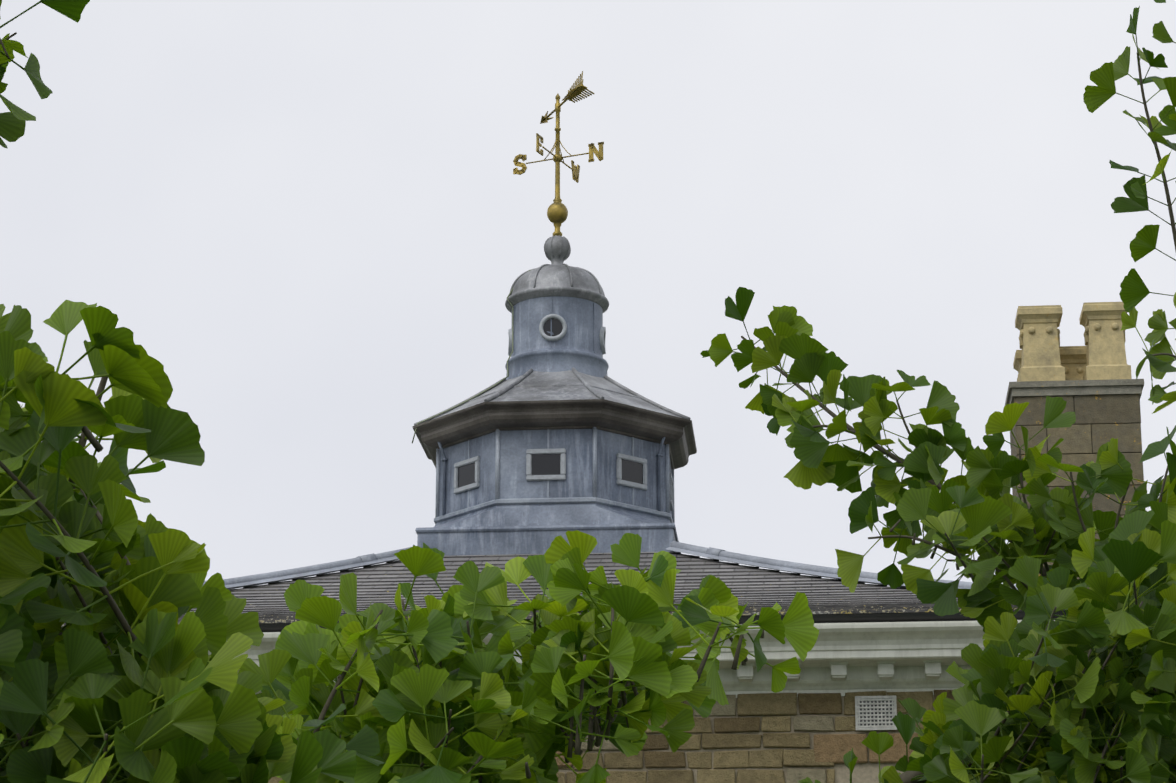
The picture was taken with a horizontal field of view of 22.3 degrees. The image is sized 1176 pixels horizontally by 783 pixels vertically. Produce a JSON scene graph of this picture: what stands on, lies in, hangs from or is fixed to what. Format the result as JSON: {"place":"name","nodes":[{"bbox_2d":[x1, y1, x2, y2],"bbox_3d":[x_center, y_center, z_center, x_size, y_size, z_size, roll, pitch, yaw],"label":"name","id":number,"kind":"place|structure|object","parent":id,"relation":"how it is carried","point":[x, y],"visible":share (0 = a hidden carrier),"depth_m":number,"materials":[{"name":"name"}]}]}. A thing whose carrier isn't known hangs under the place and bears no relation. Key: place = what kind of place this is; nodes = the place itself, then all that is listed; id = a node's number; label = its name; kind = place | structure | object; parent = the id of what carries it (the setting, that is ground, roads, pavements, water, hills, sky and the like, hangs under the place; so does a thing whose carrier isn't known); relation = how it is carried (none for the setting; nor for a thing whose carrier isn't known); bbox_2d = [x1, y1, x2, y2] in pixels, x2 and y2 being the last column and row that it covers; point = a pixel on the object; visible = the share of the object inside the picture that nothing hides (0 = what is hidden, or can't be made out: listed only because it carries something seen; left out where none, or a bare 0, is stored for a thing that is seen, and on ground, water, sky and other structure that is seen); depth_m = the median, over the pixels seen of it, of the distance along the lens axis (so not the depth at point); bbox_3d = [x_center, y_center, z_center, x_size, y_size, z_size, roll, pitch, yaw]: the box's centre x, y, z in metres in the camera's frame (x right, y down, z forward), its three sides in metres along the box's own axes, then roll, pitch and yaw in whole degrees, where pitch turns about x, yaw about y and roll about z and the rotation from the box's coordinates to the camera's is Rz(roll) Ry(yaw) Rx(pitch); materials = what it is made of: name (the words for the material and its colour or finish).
{"place":"outdoors","nodes":[
{"label":"outdoors","id":0,"kind":"place"},
{"bbox_2d":[0,0,1175,782],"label":"ginkgo","id":1,"kind":"object","parent":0,"point":[74,692],"depth_m":3.44,"materials":[{"name":"green plant"}]},
{"bbox_2d":[0,0,1175,588],"label":"sky","id":2,"kind":"structure","parent":0,"point":[315,216],"materials":[{"name":"white"}]},
{"label":"ground","id":3,"kind":"structure","parent":0,"visible":0},
{"bbox_2d":[558,695,935,782],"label":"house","id":4,"kind":"structure","parent":3,"relation":"on","point":[868,772],"depth_m":23.27,"materials":[{"name":"beige brick"}]},
{"bbox_3d":[-0.313,7.611,27.785,11.140,4.290,11.140,-1,-16,4],"label":"wall stone","id":5,"kind":"object","parent":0,"visible":0},
{"bbox_2d":[268,690,959,782],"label":"wall stone","id":6,"kind":"object","parent":5,"relation":"on","point":[773,709],"visible":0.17,"depth_m":23.29,"materials":[{"name":"beige stone"}]},
{"bbox_2d":[208,620,1054,697],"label":"cornice","id":7,"kind":"structure","parent":6,"relation":"on","point":[842,658],"depth_m":23.10,"materials":[{"name":"white paint"}]},
{"bbox_2d":[259,610,1065,631],"bbox_3d":[-0.313,3.509,28.992,12.104,0.058,12.104,-1,-16,4],"label":"gutter","id":8,"kind":"object","parent":7,"relation":"on","point":[861,618],"depth_m":22.99,"materials":[{"name":"black"}]},
{"bbox_2d":[62,551,1061,626],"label":"slate roof","id":9,"kind":"structure","parent":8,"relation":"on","point":[756,588],"depth_m":26.41,"materials":[{"name":"grey stone"}]},
{"bbox_2d":[415,503,680,555],"bbox_3d":[-0.313,1.884,29.471,2.480,1.020,2.480,-1,-16,4],"label":"cupola base","id":10,"kind":"object","parent":9,"relation":"on","point":[517,529],"visible":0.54,"depth_m":28.40,"materials":[{"name":"grey metal"}]},
{"bbox_2d":[412,270,529,442],"bbox_3d":[-1.061,-0.388,29.858,1.415,1.995,0.042,5,-17,-18],"label":"lightning conductor","id":11,"kind":"object","parent":10,"relation":"attached to","point":[493,385],"visible":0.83,"depth_m":29.86,"materials":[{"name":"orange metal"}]},
{"bbox_2d":[434,497,672,523],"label":"base molding","id":12,"kind":"structure","parent":10,"relation":"on","point":[564,500],"depth_m":28.59,"materials":[{"name":"grey metal"}]},
{"bbox_2d":[439,429,671,515],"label":"cupola wall","id":13,"kind":"structure","parent":10,"relation":"on","point":[576,444],"depth_m":28.74,"materials":[{"name":"grey metal"}]},
{"bbox_2d":[437,437,664,515],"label":"cupola overflow pipes","id":14,"kind":"object","parent":13,"relation":"attached to","point":[659,455],"visible":0.88,"depth_m":29.16,"materials":[{"name":"grey metal"}]},
{"bbox_2d":[412,399,696,468],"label":"roof eaves","id":15,"kind":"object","parent":13,"relation":"on","point":[470,423],"depth_m":28.81,"materials":[{"name":"grey metal"}]},
{"bbox_2d":[414,367,690,425],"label":"cupola roof","id":16,"kind":"structure","parent":15,"relation":"on","point":[573,383],"depth_m":29.24,"materials":[{"name":"grey metal"}]},
{"bbox_2d":[505,296,608,379],"bbox_3d":[-0.313,-0.419,30.148,1.050,0.860,1.050,-1,-16,4],"label":"cupola drum","id":17,"kind":"object","parent":16,"relation":"on","point":[577,346],"visible":0.54,"depth_m":29.79,"materials":[{"name":"grey metal"}]},
{"bbox_2d":[508,314,605,355],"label":"lantern porthole frames","id":18,"kind":"structure","parent":17,"relation":"attached to","point":[602,335],"depth_m":29.74,"materials":[{"name":"grey metal"}]},
{"bbox_2d":[543,318,562,335],"bbox_3d":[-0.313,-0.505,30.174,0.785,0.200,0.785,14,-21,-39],"label":"round window pane","id":19,"kind":"structure","parent":18,"relation":"in","point":[557,327],"depth_m":29.73,"materials":[{"name":"black glass"}]},
{"bbox_2d":[505,236,608,312],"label":"dome","id":20,"kind":"structure","parent":17,"relation":"on","point":[553,279],"depth_m":29.96,"materials":[{"name":"grey metal"}]},
{"bbox_2d":[509,235,601,295],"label":"dome ribs","id":21,"kind":"object","parent":20,"relation":"attached to","point":[569,269],"visible":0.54,"depth_m":30.20,"materials":[{"name":"grey metal"}]},
{"bbox_2d":[513,71,603,235],"bbox_3d":[-0.276,-2.359,30.627,0.748,1.580,1.171,6,-17,-19],"label":"weather vane","id":22,"kind":"object","parent":20,"relation":"on","point":[557,212],"visible":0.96,"depth_m":30.59,"materials":[{"name":"gold metal"}]},
{"bbox_2d":[435,427,674,522],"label":"wall seams","id":23,"kind":"object","parent":13,"relation":"attached to","point":[594,469],"visible":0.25,"depth_m":28.84,"materials":[{"name":"grey metal"}]},
{"bbox_2d":[454,448,672,510],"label":"window frames","id":24,"kind":"structure","parent":13,"relation":"attached to","point":[562,476],"depth_m":28.83,"materials":[{"name":"grey metal"}]},
{"bbox_2d":[458,454,642,487],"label":"window panes","id":25,"kind":"structure","parent":24,"relation":"in","point":[549,464],"depth_m":28.85,"materials":[{"name":"black glass"}]},
{"bbox_2d":[203,541,1017,589],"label":"lead hips","id":26,"kind":"object","parent":9,"relation":"on","point":[384,557],"visible":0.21,"depth_m":27.32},
{"bbox_2d":[1004,379,1145,588],"bbox_3d":[4.873,1.965,29.436,1.320,4.036,1.000,-1,-16,4],"label":"chimney stack","id":27,"kind":"object","parent":9,"relation":"on","point":[1105,411],"visible":0.17,"depth_m":29.45,"materials":[{"name":"beige stone"}]},
{"bbox_2d":[1013,302,1131,381],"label":"chimney pots","id":28,"kind":"object","parent":27,"relation":"on","point":[1042,355],"visible":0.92,"depth_m":29.82,"materials":[{"name":"beige stone"}]},
{"bbox_2d":[555,733,917,766],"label":"window lintels","id":29,"kind":"object","parent":6,"relation":"attached to","point":[834,748],"depth_m":23.18,"materials":[{"name":"beige stone"}]},
{"bbox_2d":[855,696,896,730],"bbox_3d":[2.243,2.506,23.247,0.321,0.268,0.030,-1,-16,4],"label":"air vent","id":30,"kind":"object","parent":6,"relation":"attached to","point":[874,727],"visible":0.94,"depth_m":23.24,"materials":[{"name":"plastic"}]},
{"bbox_2d":[858,701,893,730],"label":"vent holes","id":31,"kind":"object","parent":6,"relation":"attached to","point":[875,713],"visible":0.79,"depth_m":23.25,"materials":[{"name":"grey"}]}
]}

